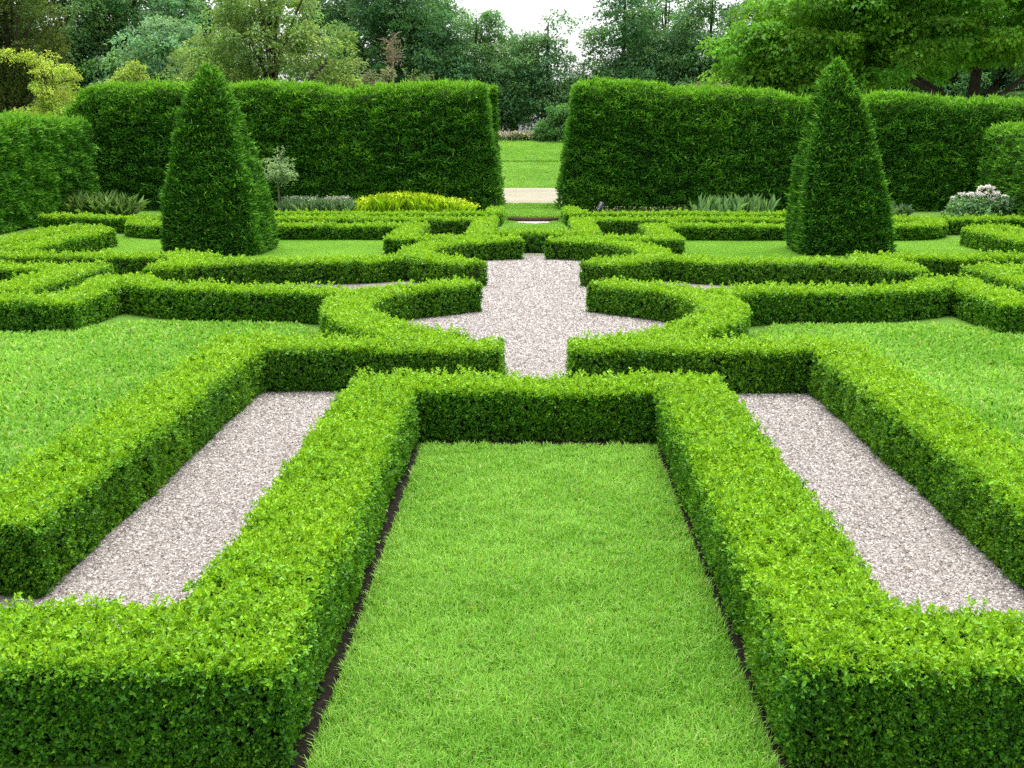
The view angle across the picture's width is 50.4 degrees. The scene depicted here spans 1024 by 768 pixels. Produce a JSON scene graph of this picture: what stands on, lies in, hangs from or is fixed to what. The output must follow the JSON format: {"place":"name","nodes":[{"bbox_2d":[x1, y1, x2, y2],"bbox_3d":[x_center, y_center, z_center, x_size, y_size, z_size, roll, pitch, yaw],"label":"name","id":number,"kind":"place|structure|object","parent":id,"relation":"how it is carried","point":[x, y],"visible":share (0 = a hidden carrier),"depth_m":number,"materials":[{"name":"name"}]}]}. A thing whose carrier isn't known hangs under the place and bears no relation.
{"place":"outdoors","nodes":[
{"label":"outdoors","id":0,"kind":"place"},
{"bbox_2d":[59,188,150,215],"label":"ornamental grass","id":1,"kind":"object","parent":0,"point":[113,204],"depth_m":26.34,"materials":[{"name":"green plant"}]},
{"bbox_2d":[0,318,319,482],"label":"grass","id":2,"kind":"structure","parent":0,"point":[94,367],"depth_m":9.62,"materials":[{"name":"green plant"}]},
{"bbox_2d":[2,0,1003,134],"label":"sky","id":3,"kind":"structure","parent":0,"point":[525,15],"materials":[{"name":"white"}]},
{"bbox_2d":[0,135,1022,767],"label":"ground","id":4,"kind":"structure","parent":0,"point":[952,319],"depth_m":12.00,"materials":[{"name":"green plant"}]},
{"bbox_2d":[0,0,74,114],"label":"cypress tree","id":5,"kind":"object","parent":4,"relation":"on","point":[15,93],"visible":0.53,"depth_m":35.51,"materials":[{"name":"green plant"}]},
{"bbox_2d":[0,48,83,116],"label":"golden shrub","id":6,"kind":"object","parent":4,"relation":"on","point":[48,102],"visible":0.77,"depth_m":32.42,"materials":[{"name":"yellow plant"}]},
{"bbox_2d":[0,109,101,232],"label":"yew hedge","id":7,"kind":"object","parent":4,"relation":"on","point":[47,162],"visible":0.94,"depth_m":25.09,"materials":[{"name":"green plant"}]},
{"bbox_2d":[0,258,115,294],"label":"box hedge","id":8,"kind":"object","parent":4,"relation":"on","point":[35,278],"visible":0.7,"depth_m":13.80,"materials":[{"name":"green plant"}]},
{"bbox_2d":[0,222,117,253],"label":"box hedge","id":9,"kind":"object","parent":4,"relation":"on","point":[78,237],"visible":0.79,"depth_m":18.78,"materials":[{"name":"green plant"}]},
{"bbox_2d":[0,272,132,332],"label":"box hedge","id":10,"kind":"object","parent":4,"relation":"on","point":[96,299],"visible":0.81,"depth_m":11.48,"materials":[{"name":"green plant"}]},
{"bbox_2d":[1,0,158,111],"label":"broadleaf tree","id":11,"kind":"object","parent":4,"relation":"on","point":[83,35],"visible":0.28,"depth_m":60.34,"materials":[{"name":"green plant"}]},
{"bbox_2d":[0,247,223,283],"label":"box hedge","id":12,"kind":"object","parent":4,"relation":"on","point":[128,262],"visible":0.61,"depth_m":16.09,"materials":[{"name":"green plant"}]},
{"bbox_2d":[104,59,150,91],"bbox_3d":[-12.384,-8.258,35.333,1.548,4.401,1.192,0,13,1],"label":"young tree","id":13,"kind":"object","parent":4,"relation":"on","point":[123,74],"visible":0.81,"depth_m":34.82,"materials":[{"name":"green plant"}]},
{"bbox_2d":[55,0,216,102],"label":"broadleaf tree","id":14,"kind":"object","parent":4,"relation":"on","point":[173,9],"visible":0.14,"depth_m":61.55,"materials":[{"name":"green plant"}]},
{"bbox_2d":[89,13,215,91],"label":"broadleaf tree","id":15,"kind":"object","parent":4,"relation":"on","point":[152,48],"visible":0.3,"depth_m":53.93,"materials":[{"name":"green plant"}]},
{"bbox_2d":[140,0,263,80],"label":"broadleaf tree","id":16,"kind":"object","parent":4,"relation":"on","point":[209,21],"visible":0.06,"depth_m":68.18,"materials":[{"name":"green plant"}]},
{"bbox_2d":[156,61,282,255],"bbox_3d":[-5.186,-3.965,19.146,1.941,3.385,1.967,0,13,1],"label":"yew topiary","id":17,"kind":"object","parent":4,"relation":"on","point":[215,195],"visible":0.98,"depth_m":18.64,"materials":[{"name":"green plant"}]},
{"bbox_2d":[91,235,384,262],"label":"grass","id":18,"kind":"structure","parent":4,"relation":"on","point":[305,248],"depth_m":20.12,"materials":[{"name":"green plant"}]},
{"bbox_2d":[117,271,365,324],"bbox_3d":[-3.276,-0.960,12.402,3.362,0.509,0.867,6,14,23],"label":"box hedge","id":19,"kind":"object","parent":4,"relation":"on","point":[147,295],"visible":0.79,"depth_m":12.12,"materials":[{"name":"green plant"}]},
{"bbox_2d":[0,327,507,598],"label":"box hedge","id":20,"kind":"object","parent":4,"relation":"on","point":[70,500],"visible":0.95,"depth_m":6.51,"materials":[{"name":"green plant"}]},
{"bbox_2d":[152,0,369,95],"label":"sage tree","id":21,"kind":"object","parent":4,"relation":"on","point":[267,15],"visible":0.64,"depth_m":37.84,"materials":[{"name":"green plant"}]},
{"bbox_2d":[260,146,298,210],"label":"standard shrub","id":22,"kind":"object","parent":4,"relation":"on","point":[281,172],"visible":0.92,"depth_m":27.43,"materials":[{"name":"green plant"}]},
{"bbox_2d":[152,251,407,284],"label":"box hedge","id":23,"kind":"object","parent":4,"relation":"on","point":[343,268],"visible":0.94,"depth_m":15.13,"materials":[{"name":"green plant"}]},
{"bbox_2d":[60,75,506,210],"bbox_3d":[-6.323,-6.551,29.785,12.390,3.770,2.599,0,13,1],"label":"yew hedge","id":24,"kind":"object","parent":4,"relation":"on","point":[418,136],"visible":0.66,"depth_m":28.97,"materials":[{"name":"green plant"}]},
{"bbox_2d":[273,194,321,213],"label":"lavender","id":25,"kind":"object","parent":4,"relation":"on","point":[302,203],"visible":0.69,"depth_m":27.05,"materials":[{"name":"green plant"}]},
{"bbox_2d":[124,216,499,254],"bbox_3d":[-3.817,-2.994,21.474,9.094,0.500,3.150,7,15,30],"label":"box hedge","id":26,"kind":"object","parent":4,"relation":"on","point":[394,236],"visible":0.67,"depth_m":21.59,"materials":[{"name":"green plant"}]},
{"bbox_2d":[312,195,357,211],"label":"lavender","id":27,"kind":"object","parent":4,"relation":"on","point":[335,203],"visible":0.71,"depth_m":27.03,"materials":[{"name":"green plant"}]},
{"bbox_2d":[279,0,397,91],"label":"broadleaf tree","id":28,"kind":"object","parent":4,"relation":"on","point":[336,10],"visible":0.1,"depth_m":71.10,"materials":[{"name":"green plant"}]},
{"bbox_2d":[362,66,396,93],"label":"shrub","id":29,"kind":"object","parent":4,"relation":"on","point":[380,78],"visible":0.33,"depth_m":32.55,"materials":[{"name":"green plant"}]},
{"bbox_2d":[274,204,505,225],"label":"box hedge","id":30,"kind":"object","parent":4,"relation":"on","point":[491,210],"visible":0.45,"depth_m":25.18,"materials":[{"name":"green plant"}]},
{"bbox_2d":[379,29,405,80],"bbox_3d":[-3.755,-8.652,35.100,0.916,5.272,0.831,-11,17,-40],"label":"dead sapling","id":31,"kind":"object","parent":4,"relation":"on","point":[392,60],"visible":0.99,"depth_m":34.57,"materials":[{"name":"brown plant"}]},
{"bbox_2d":[323,0,477,89],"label":"broadleaf tree","id":32,"kind":"object","parent":4,"relation":"on","point":[419,51],"visible":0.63,"depth_m":67.85,"materials":[{"name":"green plant"}]},
{"bbox_2d":[317,274,484,340],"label":"box hedge","id":33,"kind":"object","parent":4,"relation":"on","point":[374,311],"visible":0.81,"depth_m":11.68,"materials":[{"name":"green plant"}]},
{"bbox_2d":[400,68,421,82],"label":"shrub","id":34,"kind":"object","parent":4,"relation":"on","point":[409,79],"visible":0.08,"depth_m":29.87,"materials":[{"name":"green plant"}]},
{"bbox_2d":[349,189,479,212],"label":"feathery plant","id":35,"kind":"object","parent":4,"relation":"on","point":[397,201],"visible":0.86,"depth_m":27.34,"materials":[{"name":"yellow plant"}]},
{"bbox_2d":[412,69,444,90],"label":"shrub","id":36,"kind":"object","parent":4,"relation":"on","point":[424,76],"visible":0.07,"depth_m":32.87,"materials":[{"name":"green plant"}]},
{"bbox_2d":[395,0,485,83],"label":"broadleaf tree","id":37,"kind":"object","parent":4,"relation":"on","point":[470,37],"visible":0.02,"depth_m":75.43,"materials":[{"name":"green plant"}]},
{"bbox_2d":[395,233,525,286],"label":"box hedge","id":38,"kind":"object","parent":4,"relation":"on","point":[448,257],"visible":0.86,"depth_m":16.19,"materials":[{"name":"green plant"}]},
{"bbox_2d":[436,7,528,130],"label":"broadleaf tree","id":39,"kind":"object","parent":4,"relation":"on","point":[488,73],"visible":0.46,"depth_m":70.34,"materials":[{"name":"green plant"}]},
{"bbox_2d":[488,82,505,202],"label":"yew hedge","id":40,"kind":"object","parent":4,"relation":"on","point":[493,94],"visible":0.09,"depth_m":30.62,"materials":[{"name":"green plant"}]},
{"bbox_2d":[498,130,516,140],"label":"flowering shrub","id":41,"kind":"object","parent":4,"relation":"on","point":[502,137],"visible":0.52,"depth_m":57.14,"materials":[{"name":"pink plant"}]},
{"bbox_2d":[0,364,1023,767],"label":"box hedge","id":42,"kind":"object","parent":4,"relation":"on","point":[226,660],"visible":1,"depth_m":3.79,"materials":[{"name":"green plant"}]},
{"bbox_2d":[507,130,535,140],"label":"flowering shrub","id":43,"kind":"object","parent":4,"relation":"on","point":[519,135],"visible":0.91,"depth_m":57.15,"materials":[{"name":"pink plant"}]},
{"bbox_2d":[480,24,566,131],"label":"broadleaf tree","id":44,"kind":"object","parent":4,"relation":"on","point":[532,113],"visible":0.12,"depth_m":74.28,"materials":[{"name":"green plant"}]},
{"bbox_2d":[38,211,1023,252],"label":"box hedge","id":45,"kind":"object","parent":4,"relation":"on","point":[534,239],"visible":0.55,"depth_m":22.80,"materials":[{"name":"green plant"}]},
{"bbox_2d":[503,188,561,202],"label":"gravel drive","id":46,"kind":"structure","parent":4,"relation":"on","point":[530,195],"depth_m":37.23,"materials":[{"name":"beige gravel"}]},
{"bbox_2d":[508,217,558,222],"bbox_3d":[0.507,-3.886,25.960,1.240,0.112,1.015,0,13,1],"label":"stone step","id":47,"kind":"object","parent":4,"relation":"on","point":[533,219],"visible":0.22,"depth_m":26.36,"materials":[{"name":"stone"}]},
{"bbox_2d":[524,131,551,140],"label":"flowering shrub","id":48,"kind":"object","parent":4,"relation":"on","point":[530,139],"visible":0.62,"depth_m":57.14,"materials":[{"name":"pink plant"}]},
{"bbox_2d":[239,439,837,767],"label":"soil","id":49,"kind":"structure","parent":4,"relation":"on","point":[330,675],"depth_m":4.52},
{"bbox_2d":[500,9,591,133],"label":"broadleaf tree","id":50,"kind":"object","parent":4,"relation":"on","point":[546,90],"visible":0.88,"depth_m":70.43,"materials":[{"name":"green plant"}]},
{"bbox_2d":[531,103,569,141],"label":"leafy bush","id":51,"kind":"object","parent":4,"relation":"on","point":[558,118],"visible":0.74,"depth_m":56.67,"materials":[{"name":"green plant"}]},
{"bbox_2d":[554,72,592,122],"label":"broadleaf tree","id":52,"kind":"object","parent":4,"relation":"on","point":[570,88],"visible":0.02,"depth_m":82.16,"materials":[{"name":"green plant"}]},
{"bbox_2d":[596,201,603,211],"bbox_3d":[2.124,-4.172,26.294,0.214,0.487,0.052,0,13,1],"label":"plant label","id":53,"kind":"object","parent":4,"relation":"on","point":[600,206],"visible":0.85,"depth_m":26.26,"materials":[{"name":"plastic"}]},
{"bbox_2d":[543,234,671,285],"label":"box hedge","id":54,"kind":"object","parent":4,"relation":"on","point":[603,258],"visible":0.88,"depth_m":16.08,"materials":[{"name":"green plant"}]},
{"bbox_2d":[568,0,681,92],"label":"broadleaf tree","id":55,"kind":"object","parent":4,"relation":"on","point":[623,65],"visible":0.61,"depth_m":69.93,"materials":[{"name":"green plant"}]},
{"bbox_2d":[590,206,698,215],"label":"edging flowers","id":56,"kind":"object","parent":4,"relation":"on","point":[642,209],"visible":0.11,"depth_m":26.82,"materials":[{"name":"green plant"}]},
{"bbox_2d":[583,274,752,341],"bbox_3d":[1.599,-0.649,11.000,1.667,0.502,4.284,0,13,1],"label":"box hedge","id":57,"kind":"object","parent":4,"relation":"on","point":[683,310],"visible":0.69,"depth_m":11.76,"materials":[{"name":"green plant"}]},
{"bbox_2d":[619,0,722,79],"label":"broadleaf tree","id":58,"kind":"object","parent":4,"relation":"on","point":[664,24],"visible":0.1,"depth_m":73.78,"materials":[{"name":"green plant"}]},
{"bbox_2d":[561,205,787,225],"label":"box hedge","id":59,"kind":"object","parent":4,"relation":"on","point":[568,211],"visible":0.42,"depth_m":25.07,"materials":[{"name":"green plant"}]},
{"bbox_2d":[651,0,746,95],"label":"broadleaf tree","id":60,"kind":"object","parent":4,"relation":"on","point":[689,53],"visible":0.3,"depth_m":69.74,"materials":[{"name":"green plant"}]},
{"bbox_2d":[690,193,735,212],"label":"iris","id":61,"kind":"object","parent":4,"relation":"on","point":[714,203],"visible":0.79,"depth_m":27.13,"materials":[{"name":"green plant"}]},
{"bbox_2d":[696,79,729,94],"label":"shrub","id":62,"kind":"object","parent":4,"relation":"on","point":[716,85],"visible":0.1,"depth_m":32.97,"materials":[{"name":"green plant"}]},
{"bbox_2d":[724,193,780,212],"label":"iris","id":63,"kind":"object","parent":4,"relation":"on","point":[753,203],"visible":0.81,"depth_m":27.07,"materials":[{"name":"green plant"}]},
{"bbox_2d":[713,0,799,75],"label":"broadleaf tree","id":64,"kind":"object","parent":4,"relation":"on","point":[734,19],"visible":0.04,"depth_m":75.15,"materials":[{"name":"green plant"}]},
{"bbox_2d":[568,217,948,254],"bbox_3d":[4.662,-2.955,21.312,9.071,0.505,3.160,-7,14,-28],"label":"box hedge","id":65,"kind":"object","parent":4,"relation":"on","point":[673,236],"visible":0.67,"depth_m":21.44,"materials":[{"name":"green plant"}]},
{"bbox_2d":[553,75,1023,211],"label":"yew hedge","id":66,"kind":"object","parent":4,"relation":"on","point":[627,143],"visible":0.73,"depth_m":28.79,"materials":[{"name":"green plant"}]},
{"bbox_2d":[660,251,919,287],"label":"box hedge","id":67,"kind":"object","parent":4,"relation":"on","point":[703,268],"visible":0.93,"depth_m":15.01,"materials":[{"name":"green plant"}]},
{"bbox_2d":[565,330,1023,587],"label":"box hedge","id":68,"kind":"object","parent":4,"relation":"on","point":[962,467],"visible":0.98,"depth_m":7.05,"materials":[{"name":"green plant"}]},
{"bbox_2d":[702,273,959,325],"bbox_3d":[3.770,-0.945,12.283,3.376,0.524,0.872,-5,14,-20],"label":"box hedge","id":69,"kind":"object","parent":4,"relation":"on","point":[922,297],"visible":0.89,"depth_m":11.99,"materials":[{"name":"green plant"}]},
{"bbox_2d":[684,236,986,264],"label":"grass","id":70,"kind":"structure","parent":4,"relation":"on","point":[729,248],"depth_m":19.98,"materials":[{"name":"green plant"}]},
{"bbox_2d":[782,56,898,254],"bbox_3d":[5.795,-3.982,19.106,1.870,3.441,1.833,0,13,1],"label":"yew topiary","id":71,"kind":"object","parent":4,"relation":"on","point":[839,203],"visible":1,"depth_m":18.61,"materials":[{"name":"green plant"}]},
{"bbox_2d":[695,0,1023,106],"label":"maple tree","id":72,"kind":"object","parent":4,"relation":"on","point":[951,33],"visible":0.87,"depth_m":37.74,"materials":[{"name":"green plant"}]},
{"bbox_2d":[776,16,951,100],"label":"broadleaf tree","id":73,"kind":"object","parent":4,"relation":"on","point":[895,88],"visible":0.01,"depth_m":66.19,"materials":[{"name":"green plant"}]},
{"bbox_2d":[891,201,914,215],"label":"leafy plant","id":74,"kind":"object","parent":4,"relation":"on","point":[901,209],"visible":0.58,"depth_m":26.79,"materials":[{"name":"green plant"}]},
{"bbox_2d":[845,248,1023,284],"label":"box hedge","id":75,"kind":"object","parent":4,"relation":"on","point":[929,264],"visible":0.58,"depth_m":15.87,"materials":[{"name":"green plant"}]},
{"bbox_2d":[877,9,1023,107],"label":"broadleaf tree","id":76,"kind":"object","parent":4,"relation":"on","point":[956,90],"visible":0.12,"depth_m":64.46,"materials":[{"name":"green plant"}]},
{"bbox_2d":[938,184,1022,216],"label":"flowering plant","id":77,"kind":"object","parent":4,"relation":"on","point":[980,205],"visible":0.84,"depth_m":25.92,"materials":[{"name":"green plant"}]},
{"bbox_2d":[939,272,1023,333],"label":"box hedge","id":78,"kind":"object","parent":4,"relation":"on","point":[979,302],"visible":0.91,"depth_m":11.71,"materials":[{"name":"green plant"}]},
{"bbox_2d":[943,11,1023,97],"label":"broadleaf tree","id":79,"kind":"object","parent":4,"relation":"on","point":[1014,67],"visible":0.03,"depth_m":65.46,"materials":[{"name":"green plant"}]},
{"bbox_2d":[958,259,1023,295],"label":"box hedge","id":80,"kind":"object","parent":4,"relation":"on","point":[1008,274],"visible":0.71,"depth_m":13.98,"materials":[{"name":"green plant"}]},
{"bbox_2d":[959,221,1023,253],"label":"box hedge","id":81,"kind":"object","parent":4,"relation":"on","point":[998,236],"visible":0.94,"depth_m":19.46,"materials":[{"name":"green plant"}]},
{"bbox_2d":[975,117,1023,215],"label":"yew hedge","id":82,"kind":"object","parent":4,"relation":"on","point":[1001,169],"visible":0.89,"depth_m":26.55,"materials":[{"name":"green plant"}]},
{"bbox_2d":[1007,90,1023,104],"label":"shrub","id":83,"kind":"object","parent":4,"relation":"on","point":[1015,93],"visible":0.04,"depth_m":31.18,"materials":[{"name":"green plant"}]},
{"bbox_2d":[0,235,1023,632],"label":"gravel path","id":84,"kind":"structure","parent":0,"point":[248,495],"depth_m":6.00,"materials":[{"name":"grey gravel"}]},
{"bbox_2d":[497,202,562,216],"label":"grass","id":85,"kind":"structure","parent":0,"point":[525,209],"depth_m":28.62,"materials":[{"name":"green plant"}]},
{"bbox_2d":[499,158,561,161],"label":"grass","id":86,"kind":"structure","parent":0,"point":[538,159],"depth_m":49.42,"materials":[{"name":"green plant"}]},
{"bbox_2d":[498,140,563,187],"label":"grass","id":87,"kind":"structure","parent":0,"point":[557,146],"depth_m":49.19,"materials":[{"name":"green plant"}]},
{"bbox_2d":[500,220,565,231],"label":"grass","id":88,"kind":"structure","parent":0,"point":[506,224],"depth_m":24.85,"materials":[{"name":"green plant"}]},
{"bbox_2d":[298,439,783,767],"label":"grass","id":89,"kind":"structure","parent":0,"point":[480,496],"depth_m":4.44,"materials":[{"name":"green plant"}]},
{"bbox_2d":[749,320,1023,450],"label":"grass","id":90,"kind":"structure","parent":0,"point":[922,344],"depth_m":10.07,"materials":[{"name":"green plant"}]}
]}

